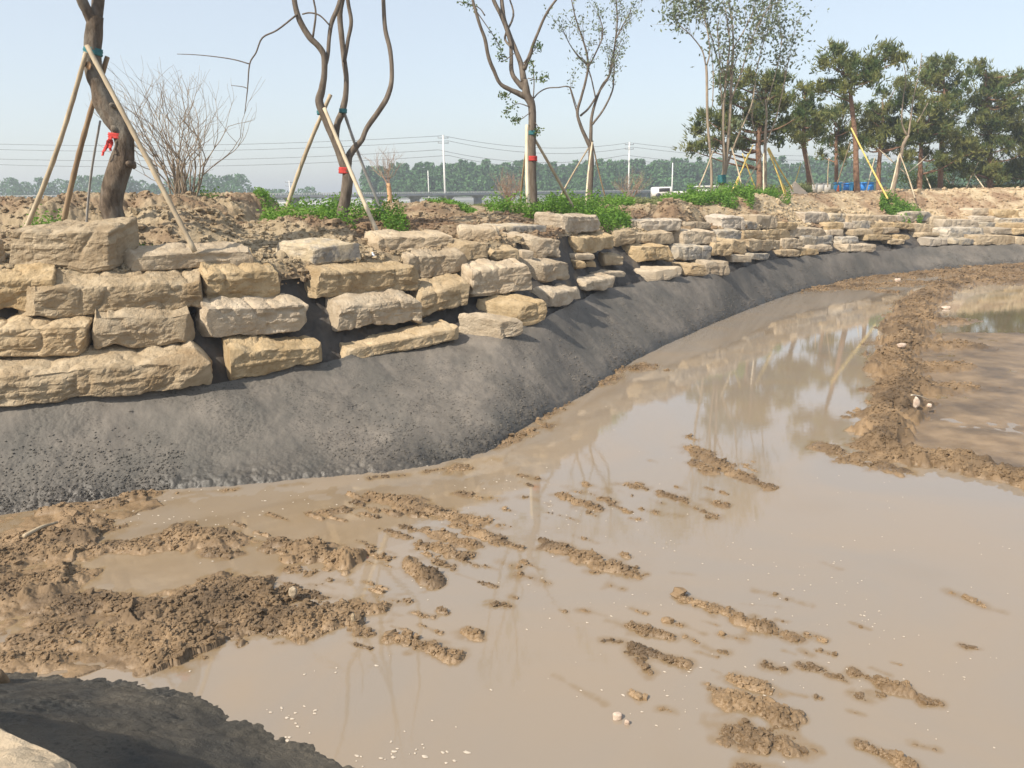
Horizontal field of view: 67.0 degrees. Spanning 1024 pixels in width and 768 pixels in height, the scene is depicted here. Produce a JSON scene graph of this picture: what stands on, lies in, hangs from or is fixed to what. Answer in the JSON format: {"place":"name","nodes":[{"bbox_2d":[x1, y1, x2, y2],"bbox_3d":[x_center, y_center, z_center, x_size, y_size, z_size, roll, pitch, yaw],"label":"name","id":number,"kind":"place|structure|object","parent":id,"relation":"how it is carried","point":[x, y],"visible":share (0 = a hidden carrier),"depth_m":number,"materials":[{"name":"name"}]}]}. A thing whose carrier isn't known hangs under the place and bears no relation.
{"place":"outdoors","nodes":[
{"label":"outdoors","id":0,"kind":"place"},
{"bbox_2d":[0,669,353,767],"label":"bank","id":1,"kind":"structure","parent":0,"point":[102,722],"depth_m":5.55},
{"bbox_2d":[0,728,76,767],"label":"stone block","id":2,"kind":"structure","parent":1,"relation":"on","point":[16,752],"depth_m":3.19,"materials":[{"name":"stone"}]},
{"bbox_2d":[0,269,1023,767],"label":"muddy water","id":3,"kind":"structure","parent":0,"point":[770,389],"depth_m":8.21,"materials":[{"name":"liquid"}]},
{"bbox_2d":[94,406,1013,766],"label":"foam flecks","id":4,"kind":"object","parent":3,"relation":"on","point":[550,618],"visible":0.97,"depth_m":6.43,"materials":[{"name":"white"}]},
{"bbox_2d":[0,244,1023,514],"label":"embankment slope","id":5,"kind":"structure","parent":0,"point":[272,426],"depth_m":12.96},
{"bbox_2d":[0,340,212,406],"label":"stone block","id":6,"kind":"structure","parent":5,"relation":"on","point":[114,370],"depth_m":11.74,"materials":[{"name":"stone"}]},
{"bbox_2d":[0,313,94,356],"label":"stone block","id":7,"kind":"structure","parent":6,"relation":"on","point":[22,335],"depth_m":11.68,"materials":[{"name":"stone"}]},
{"bbox_2d":[0,262,56,310],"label":"stone block","id":8,"kind":"structure","parent":7,"relation":"on","point":[17,280],"depth_m":11.82,"materials":[{"name":"stone"}]},
{"bbox_2d":[92,306,194,348],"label":"stone block","id":9,"kind":"structure","parent":6,"relation":"on","point":[134,327],"depth_m":12.24,"materials":[{"name":"stone"}]},
{"bbox_2d":[18,268,202,318],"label":"stone block","id":10,"kind":"structure","parent":9,"relation":"on","point":[67,295],"depth_m":12.25,"materials":[{"name":"stone"}]},
{"bbox_2d":[9,216,138,273],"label":"stone block","id":11,"kind":"structure","parent":10,"relation":"on","point":[95,246],"depth_m":12.36,"materials":[{"name":"stone"}]},
{"bbox_2d":[222,334,321,380],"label":"stone block","id":12,"kind":"structure","parent":5,"relation":"on","point":[245,356],"depth_m":13.01,"materials":[{"name":"stone"}]},
{"bbox_2d":[195,293,308,336],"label":"stone block","id":13,"kind":"structure","parent":12,"relation":"on","point":[220,316],"depth_m":13.12,"materials":[{"name":"stone"}]},
{"bbox_2d":[199,260,279,298],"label":"stone block","id":14,"kind":"structure","parent":13,"relation":"on","point":[230,280],"depth_m":13.32,"materials":[{"name":"stone"}]},
{"bbox_2d":[339,319,458,357],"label":"stone block","id":15,"kind":"structure","parent":5,"relation":"on","point":[416,336],"depth_m":14.75,"materials":[{"name":"stone"}]},
{"bbox_2d":[325,288,422,331],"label":"stone block","id":16,"kind":"structure","parent":15,"relation":"on","point":[351,311],"depth_m":14.60,"materials":[{"name":"stone"}]},
{"bbox_2d":[304,261,418,298],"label":"stone block","id":17,"kind":"structure","parent":16,"relation":"on","point":[331,279],"depth_m":14.79,"materials":[{"name":"stone"}]},
{"bbox_2d":[276,237,360,264],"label":"stone block","id":18,"kind":"structure","parent":17,"relation":"on","point":[314,250],"depth_m":14.80,"materials":[{"name":"stone"}]},
{"bbox_2d":[458,312,522,338],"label":"stone block","id":19,"kind":"structure","parent":5,"relation":"on","point":[488,324],"depth_m":15.62,"materials":[{"name":"stone"}]},
{"bbox_2d":[476,293,546,325],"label":"stone block","id":20,"kind":"structure","parent":5,"relation":"on","point":[526,310],"depth_m":16.40,"materials":[{"name":"stone"}]},
{"bbox_2d":[458,258,531,296],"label":"stone block","id":21,"kind":"structure","parent":20,"relation":"on","point":[484,277],"depth_m":16.49,"materials":[{"name":"stone"}]},
{"bbox_2d":[0,250,1023,513],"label":"mortar crumbs","id":22,"kind":"object","parent":5,"relation":"on","point":[86,492],"visible":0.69,"depth_m":12.14,"materials":[{"name":"concrete"}]},
{"bbox_2d":[577,272,614,290],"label":"stone block","id":23,"kind":"structure","parent":5,"relation":"on","point":[600,281],"depth_m":20.72,"materials":[{"name":"stone"}]},
{"bbox_2d":[633,266,681,281],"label":"stone block","id":24,"kind":"structure","parent":5,"relation":"on","point":[652,273],"depth_m":23.95,"materials":[{"name":"stone"}]},
{"bbox_2d":[0,262,1023,767],"bbox_3d":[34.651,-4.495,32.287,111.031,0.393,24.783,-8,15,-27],"label":"mud bed","id":25,"kind":"object","parent":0,"point":[998,394],"visible":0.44,"depth_m":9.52,"materials":[{"name":"soil"}]},
{"bbox_2d":[957,289,1023,332],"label":"shallow pool","id":26,"kind":"structure","parent":25,"relation":"on","point":[997,311],"depth_m":25.58,"materials":[{"name":"liquid"}]},
{"bbox_2d":[0,186,1023,290],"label":"dirt ground","id":27,"kind":"structure","parent":0,"point":[153,216],"depth_m":18.17,"materials":[{"name":"soil"}]},
{"bbox_2d":[24,51,87,225],"bbox_3d":[-7.875,-3.971,13.249,2.240,3.047,0.102,4,14,20],"label":"support pole","id":28,"kind":"object","parent":27,"relation":"on","point":[38,198],"visible":0.81,"depth_m":13.13,"materials":[{"name":"brown wood"}]},
{"bbox_2d":[61,56,109,220],"bbox_3d":[-7.557,-4.070,13.591,1.800,3.043,0.110,4,15,21],"label":"support pole","id":29,"kind":"object","parent":27,"relation":"on","point":[74,171],"visible":0.65,"depth_m":13.59,"materials":[{"name":"wood"}]},
{"bbox_2d":[86,120,100,221],"bbox_3d":[-7.651,-3.705,14.093,1.315,2.000,0.070,10,18,39],"label":"support pole","id":30,"kind":"object","parent":27,"relation":"on","point":[91,172],"visible":0.88,"depth_m":13.99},
{"bbox_2d":[76,0,136,218],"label":"tree","id":31,"kind":"object","parent":27,"relation":"on","point":[121,165],"visible":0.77,"depth_m":12.90,"materials":[{"name":"brown plant"}]},
{"bbox_2d":[86,57,264,195],"bbox_3d":[-8.215,-6.043,19.016,3.833,3.726,4.306,-8,15,-25],"label":"bare tree","id":32,"kind":"object","parent":27,"relation":"on","point":[178,175],"visible":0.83,"depth_m":18.55,"materials":[{"name":"brown plant"}]},
{"bbox_2d":[124,241,253,271],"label":"stone block","id":33,"kind":"structure","parent":27,"relation":"on","point":[169,256],"depth_m":13.19,"materials":[{"name":"stone"}]},
{"bbox_2d":[85,44,196,252],"bbox_3d":[-6.101,-3.842,12.780,1.481,3.329,0.102,0,14,5],"label":"support pole","id":34,"kind":"object","parent":33,"relation":"on","point":[181,225],"visible":1,"depth_m":12.75,"materials":[{"name":"brown wood"}]},
{"bbox_2d":[196,185,301,209],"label":"weeds","id":35,"kind":"object","parent":27,"relation":"on","point":[261,192],"visible":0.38,"depth_m":21.89,"materials":[{"name":"plant"}]},
{"bbox_2d":[181,0,393,221],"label":"tree","id":36,"kind":"object","parent":27,"relation":"on","point":[346,192],"visible":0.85,"depth_m":17.14,"materials":[{"name":"brown plant"}]},
{"bbox_2d":[284,94,331,211],"bbox_3d":[-4.671,-5.237,17.643,1.476,2.544,0.107,3,14,17],"label":"support pole","id":37,"kind":"object","parent":27,"relation":"on","point":[303,158],"visible":0.86,"depth_m":17.63,"materials":[{"name":"brown wood"}]},
{"bbox_2d":[256,192,410,231],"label":"weeds","id":38,"kind":"object","parent":27,"relation":"on","point":[395,219],"visible":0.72,"depth_m":17.68,"materials":[{"name":"plant"}]},
{"bbox_2d":[323,107,377,230],"bbox_3d":[-3.420,-4.462,16.764,1.548,3.014,0.099,7,16,30],"label":"support pole","id":39,"kind":"object","parent":27,"relation":"on","point":[360,193],"visible":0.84,"depth_m":16.74,"materials":[{"name":"white wood"}]},
{"bbox_2d":[344,114,384,212],"bbox_3d":[-3.438,-5.090,18.149,0.115,2.569,1.141,12,19,43],"label":"support pole","id":40,"kind":"object","parent":27,"relation":"on","point":[362,164],"visible":0.73,"depth_m":18.10,"materials":[{"name":"wood"}]},
{"bbox_2d":[355,145,402,203],"bbox_3d":[-4.884,-7.881,29.170,1.941,2.418,1.298,2,14,12],"label":"bare tree","id":41,"kind":"object","parent":27,"relation":"on","point":[389,191],"visible":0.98,"depth_m":29.05,"materials":[{"name":"plant"}]},
{"bbox_2d":[423,197,477,212],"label":"weeds","id":42,"kind":"object","parent":27,"relation":"on","point":[465,207],"visible":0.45,"depth_m":23.88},
{"bbox_2d":[447,239,487,262],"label":"stone block","id":43,"kind":"structure","parent":27,"relation":"on","point":[472,250],"depth_m":16.80,"materials":[{"name":"stone"}]},
{"bbox_2d":[456,223,499,240],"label":"stone block","id":44,"kind":"structure","parent":27,"relation":"on","point":[472,232],"depth_m":17.80,"materials":[{"name":"stone"}]},
{"bbox_2d":[491,168,524,203],"bbox_3d":[-0.157,-8.449,32.921,1.702,1.568,1.706,6,15,25],"label":"bare shrub","id":45,"kind":"object","parent":27,"relation":"on","point":[505,191],"visible":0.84,"depth_m":32.90,"materials":[{"name":"plant"}]},
{"bbox_2d":[483,223,545,232],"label":"stone block","id":46,"kind":"structure","parent":27,"relation":"on","point":[520,227],"depth_m":19.51,"materials":[{"name":"stone"}]},
{"bbox_2d":[457,0,576,210],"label":"tree","id":47,"kind":"object","parent":27,"relation":"on","point":[522,84],"visible":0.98,"depth_m":22.00,"materials":[{"name":"grey plant"}]},
{"bbox_2d":[525,124,529,206],"bbox_3d":[0.441,-5.913,21.859,0.146,2.778,1.027,-1,14,0],"label":"support pole","id":48,"kind":"object","parent":27,"relation":"on","point":[527,162],"visible":0.77,"depth_m":21.85,"materials":[{"name":"white wood"}]},
{"bbox_2d":[482,185,635,232],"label":"weeds","id":49,"kind":"object","parent":27,"relation":"on","point":[558,204],"visible":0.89,"depth_m":24.04,"materials":[{"name":"plant"}]},
{"bbox_2d":[544,0,644,198],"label":"tree","id":50,"kind":"object","parent":27,"relation":"on","point":[588,63],"visible":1,"depth_m":30.93,"materials":[{"name":"green plant"}]},
{"bbox_2d":[608,228,635,246],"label":"stone block","id":51,"kind":"structure","parent":27,"relation":"on","point":[624,236],"depth_m":23.93,"materials":[{"name":"stone"}]},
{"bbox_2d":[612,167,651,197],"bbox_3d":[5.756,-9.456,36.746,1.918,1.790,1.729,-6,15,-21],"label":"bare shrub","id":52,"kind":"object","parent":27,"relation":"on","point":[636,187],"visible":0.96,"depth_m":36.89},
{"bbox_2d":[650,0,737,191],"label":"tree","id":53,"kind":"object","parent":27,"relation":"on","point":[675,10],"visible":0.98,"depth_m":34.28,"materials":[{"name":"green plant"}]},
{"bbox_2d":[657,180,793,208],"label":"weeds","id":54,"kind":"object","parent":27,"relation":"on","point":[699,197],"visible":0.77,"depth_m":33.50,"materials":[{"name":"plant"}]},
{"bbox_2d":[676,0,792,191],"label":"tree","id":55,"kind":"object","parent":27,"relation":"on","point":[725,159],"visible":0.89,"depth_m":35.57,"materials":[{"name":"green plant"}]},
{"bbox_2d":[673,58,813,188],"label":"pine tree","id":56,"kind":"object","parent":27,"relation":"on","point":[765,81],"visible":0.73,"depth_m":45.33,"materials":[{"name":"green plant"}]},
{"bbox_2d":[467,181,1023,206],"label":"grass","id":57,"kind":"structure","parent":27,"relation":"on","point":[654,200],"depth_m":45.22,"materials":[{"name":"plant"}]},
{"bbox_2d":[733,0,829,188],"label":"tree","id":58,"kind":"object","parent":27,"relation":"on","point":[777,56],"visible":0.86,"depth_m":37.47,"materials":[{"name":"green plant"}]},
{"bbox_2d":[774,79,833,192],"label":"pine tree","id":59,"kind":"object","parent":27,"relation":"on","point":[812,124],"visible":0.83,"depth_m":48.91,"materials":[{"name":"green plant"}]},
{"bbox_2d":[794,211,828,222],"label":"stone block","id":60,"kind":"structure","parent":27,"relation":"on","point":[812,217],"depth_m":37.06,"materials":[{"name":"stone"}]},
{"bbox_2d":[813,94,868,184],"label":"pine tree","id":61,"kind":"object","parent":27,"relation":"on","point":[841,134],"visible":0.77,"depth_m":53.03,"materials":[{"name":"green plant"}]},
{"bbox_2d":[806,35,916,191],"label":"pine tree","id":62,"kind":"object","parent":27,"relation":"on","point":[871,72],"visible":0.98,"depth_m":42.79,"materials":[{"name":"green plant"}]},
{"bbox_2d":[847,73,926,189],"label":"pine tree","id":63,"kind":"object","parent":27,"relation":"on","point":[876,115],"visible":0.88,"depth_m":52.14,"materials":[{"name":"green plant"}]},
{"bbox_2d":[878,188,922,222],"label":"weeds","id":64,"kind":"object","parent":27,"relation":"on","point":[885,205],"visible":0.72,"depth_m":43.15,"materials":[{"name":"plant"}]},
{"bbox_2d":[885,154,937,188],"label":"bush","id":65,"kind":"object","parent":27,"relation":"on","point":[914,176],"visible":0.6,"depth_m":57.96,"materials":[{"name":"plant"}]},
{"bbox_2d":[891,53,942,191],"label":"tree","id":66,"kind":"object","parent":27,"relation":"on","point":[900,160],"visible":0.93,"depth_m":44.81,"materials":[{"name":"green plant"}]},
{"bbox_2d":[884,65,973,188],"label":"pine tree","id":67,"kind":"object","parent":27,"relation":"on","point":[935,113],"visible":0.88,"depth_m":50.72,"materials":[{"name":"green plant"}]},
{"bbox_2d":[916,50,995,188],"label":"pine tree","id":68,"kind":"object","parent":27,"relation":"on","point":[948,62],"visible":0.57,"depth_m":52.44,"materials":[{"name":"green plant"}]},
{"bbox_2d":[952,55,1023,188],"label":"pine tree","id":69,"kind":"object","parent":27,"relation":"on","point":[989,124],"visible":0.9,"depth_m":53.54,"materials":[{"name":"green plant"}]},
{"bbox_2d":[1002,105,1023,182],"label":"pine tree","id":70,"kind":"object","parent":27,"relation":"on","point":[1016,167],"visible":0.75,"depth_m":56.03,"materials":[{"name":"green plant"}]},
{"bbox_2d":[0,227,1023,394],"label":"wall backing mortar","id":71,"kind":"object","parent":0,"point":[317,325],"depth_m":15.83,"materials":[{"name":"concrete"}]},
{"bbox_2d":[410,273,469,317],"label":"stone block","id":72,"kind":"structure","parent":71,"relation":"on","point":[442,292],"depth_m":15.76,"materials":[{"name":"stone"}]},
{"bbox_2d":[398,246,466,277],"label":"stone block","id":73,"kind":"structure","parent":72,"relation":"on","point":[426,262],"depth_m":16.14,"materials":[{"name":"stone"}]},
{"bbox_2d":[364,229,452,249],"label":"stone block","id":74,"kind":"structure","parent":73,"relation":"on","point":[390,238],"depth_m":16.41,"materials":[{"name":"stone"}]},
{"bbox_2d":[488,244,518,259],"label":"stone block","id":75,"kind":"structure","parent":71,"relation":"on","point":[504,251],"depth_m":17.48,"materials":[{"name":"stone"}]},
{"bbox_2d":[518,257,569,282],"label":"stone block","id":76,"kind":"structure","parent":71,"relation":"on","point":[543,270],"depth_m":18.29,"materials":[{"name":"stone"}]},
{"bbox_2d":[502,231,560,257],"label":"stone block","id":77,"kind":"structure","parent":76,"relation":"on","point":[539,247],"depth_m":18.70,"materials":[{"name":"stone"}]},
{"bbox_2d":[531,283,580,306],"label":"stone block","id":78,"kind":"structure","parent":71,"relation":"on","point":[558,295],"depth_m":18.02,"materials":[{"name":"stone"}]},
{"bbox_2d":[568,231,613,252],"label":"stone block","id":79,"kind":"structure","parent":71,"relation":"on","point":[591,242],"depth_m":21.74,"materials":[{"name":"stone"}]},
{"bbox_2d":[534,212,600,233],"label":"stone block","id":80,"kind":"structure","parent":79,"relation":"on","point":[577,223],"depth_m":21.27,"materials":[{"name":"stone"}]},
{"bbox_2d":[598,252,622,265],"bbox_3d":[2.902,-3.677,22.695,0.810,0.432,0.369,-11,17,-35],"label":"stone","id":81,"kind":"object","parent":71,"relation":"on","point":[607,258],"visible":1,"depth_m":22.52,"materials":[{"name":"stone"}]},
{"bbox_2d":[621,243,673,261],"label":"stone block","id":82,"kind":"structure","parent":71,"relation":"on","point":[637,252],"depth_m":24.27,"materials":[{"name":"stone"}]},
{"bbox_2d":[634,229,673,243],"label":"stone block","id":83,"kind":"structure","parent":71,"relation":"on","point":[659,236],"depth_m":25.26,"materials":[{"name":"stone"}]},
{"bbox_2d":[628,217,681,231],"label":"stone block","id":84,"kind":"structure","parent":71,"relation":"on","point":[664,224],"depth_m":26.04,"materials":[{"name":"stone"}]},
{"bbox_2d":[662,243,711,260],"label":"stone block","id":85,"kind":"structure","parent":71,"relation":"on","point":[683,252],"depth_m":25.99,"materials":[{"name":"stone"}]},
{"bbox_2d":[672,262,705,275],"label":"stone block","id":86,"kind":"structure","parent":71,"relation":"on","point":[693,269],"depth_m":25.36,"materials":[{"name":"stone"}]},
{"bbox_2d":[672,228,716,244],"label":"stone block","id":87,"kind":"structure","parent":71,"relation":"on","point":[695,236],"depth_m":27.04,"materials":[{"name":"stone"}]},
{"bbox_2d":[688,259,729,275],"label":"stone block","id":88,"kind":"structure","parent":71,"relation":"on","point":[719,267],"depth_m":26.13,"materials":[{"name":"stone"}]},
{"bbox_2d":[701,240,732,256],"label":"stone block","id":89,"kind":"structure","parent":71,"relation":"on","point":[721,248],"depth_m":27.55,"materials":[{"name":"stone"}]},
{"bbox_2d":[704,213,745,229],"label":"stone block","id":90,"kind":"structure","parent":71,"relation":"on","point":[730,221],"depth_m":29.81,"materials":[{"name":"stone"}]},
{"bbox_2d":[710,228,741,239],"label":"stone block","id":91,"kind":"structure","parent":71,"relation":"on","point":[725,233],"depth_m":29.00,"materials":[{"name":"stone"}]},
{"bbox_2d":[716,237,746,254],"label":"stone block","id":92,"kind":"structure","parent":71,"relation":"on","point":[738,246],"depth_m":28.59,"materials":[{"name":"stone"}]},
{"bbox_2d":[739,238,779,251],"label":"stone block","id":93,"kind":"structure","parent":71,"relation":"on","point":[753,245],"depth_m":30.57,"materials":[{"name":"stone"}]},
{"bbox_2d":[739,229,768,239],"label":"stone block","id":94,"kind":"structure","parent":93,"relation":"on","point":[756,234],"depth_m":30.62,"materials":[{"name":"stone"}]},
{"bbox_2d":[766,228,789,239],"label":"stone block","id":95,"kind":"structure","parent":71,"relation":"on","point":[775,234],"depth_m":32.72,"materials":[{"name":"stone"}]},
{"bbox_2d":[737,214,777,228],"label":"stone block","id":96,"kind":"structure","parent":95,"relation":"on","point":[766,221],"depth_m":32.07,"materials":[{"name":"stone"}]},
{"bbox_2d":[778,238,802,248],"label":"stone block","id":97,"kind":"structure","parent":71,"relation":"on","point":[791,243],"depth_m":33.12,"materials":[{"name":"stone"}]},
{"bbox_2d":[788,226,825,237],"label":"stone block","id":98,"kind":"structure","parent":71,"relation":"on","point":[797,232],"depth_m":34.95,"materials":[{"name":"stone"}]},
{"bbox_2d":[796,235,832,245],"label":"stone block","id":99,"kind":"structure","parent":71,"relation":"on","point":[816,240],"depth_m":35.07,"materials":[{"name":"stone"}]},
{"bbox_2d":[833,243,875,252],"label":"stone block","id":100,"kind":"structure","parent":71,"relation":"on","point":[855,247],"depth_m":36.52,"materials":[{"name":"stone"}]},
{"bbox_2d":[917,237,946,245],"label":"stone block","id":101,"kind":"structure","parent":71,"relation":"on","point":[929,241],"depth_m":40.78,"materials":[{"name":"stone"}]},
{"bbox_2d":[932,219,978,227],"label":"stone block","id":102,"kind":"structure","parent":71,"relation":"on","point":[955,222],"depth_m":43.19,"materials":[{"name":"stone"}]},
{"bbox_2d":[932,226,983,237],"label":"stone block","id":103,"kind":"structure","parent":71,"relation":"on","point":[956,231],"depth_m":42.14,"materials":[{"name":"stone"}]},
{"bbox_2d":[964,234,1014,244],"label":"stone block","id":104,"kind":"structure","parent":71,"relation":"on","point":[988,239],"depth_m":41.58,"materials":[{"name":"stone"}]},
{"bbox_2d":[0,0,1023,199],"label":"sky","id":105,"kind":"structure","parent":0,"point":[445,83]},
{"bbox_3d":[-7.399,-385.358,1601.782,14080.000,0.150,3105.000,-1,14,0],"label":"far land","id":106,"kind":"structure","parent":0,"visible":0},
{"bbox_2d":[0,172,320,199],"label":"treeline","id":107,"kind":"object","parent":106,"relation":"on","point":[18,189],"visible":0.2,"depth_m":256.93,"materials":[{"name":"plant"}]},
{"bbox_2d":[1,189,683,207],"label":"bridge","id":108,"kind":"structure","parent":106,"relation":"on","point":[417,196],"depth_m":141.60,"materials":[{"name":"concrete"}]},
{"bbox_2d":[275,194,623,208],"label":"wall","id":109,"kind":"structure","parent":106,"relation":"on","point":[469,200],"depth_m":197.43,"materials":[{"name":"white paint"}]},
{"bbox_2d":[358,155,1023,198],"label":"treeline","id":110,"kind":"object","parent":106,"relation":"on","point":[462,175],"visible":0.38,"depth_m":223.12,"materials":[{"name":"plant"}]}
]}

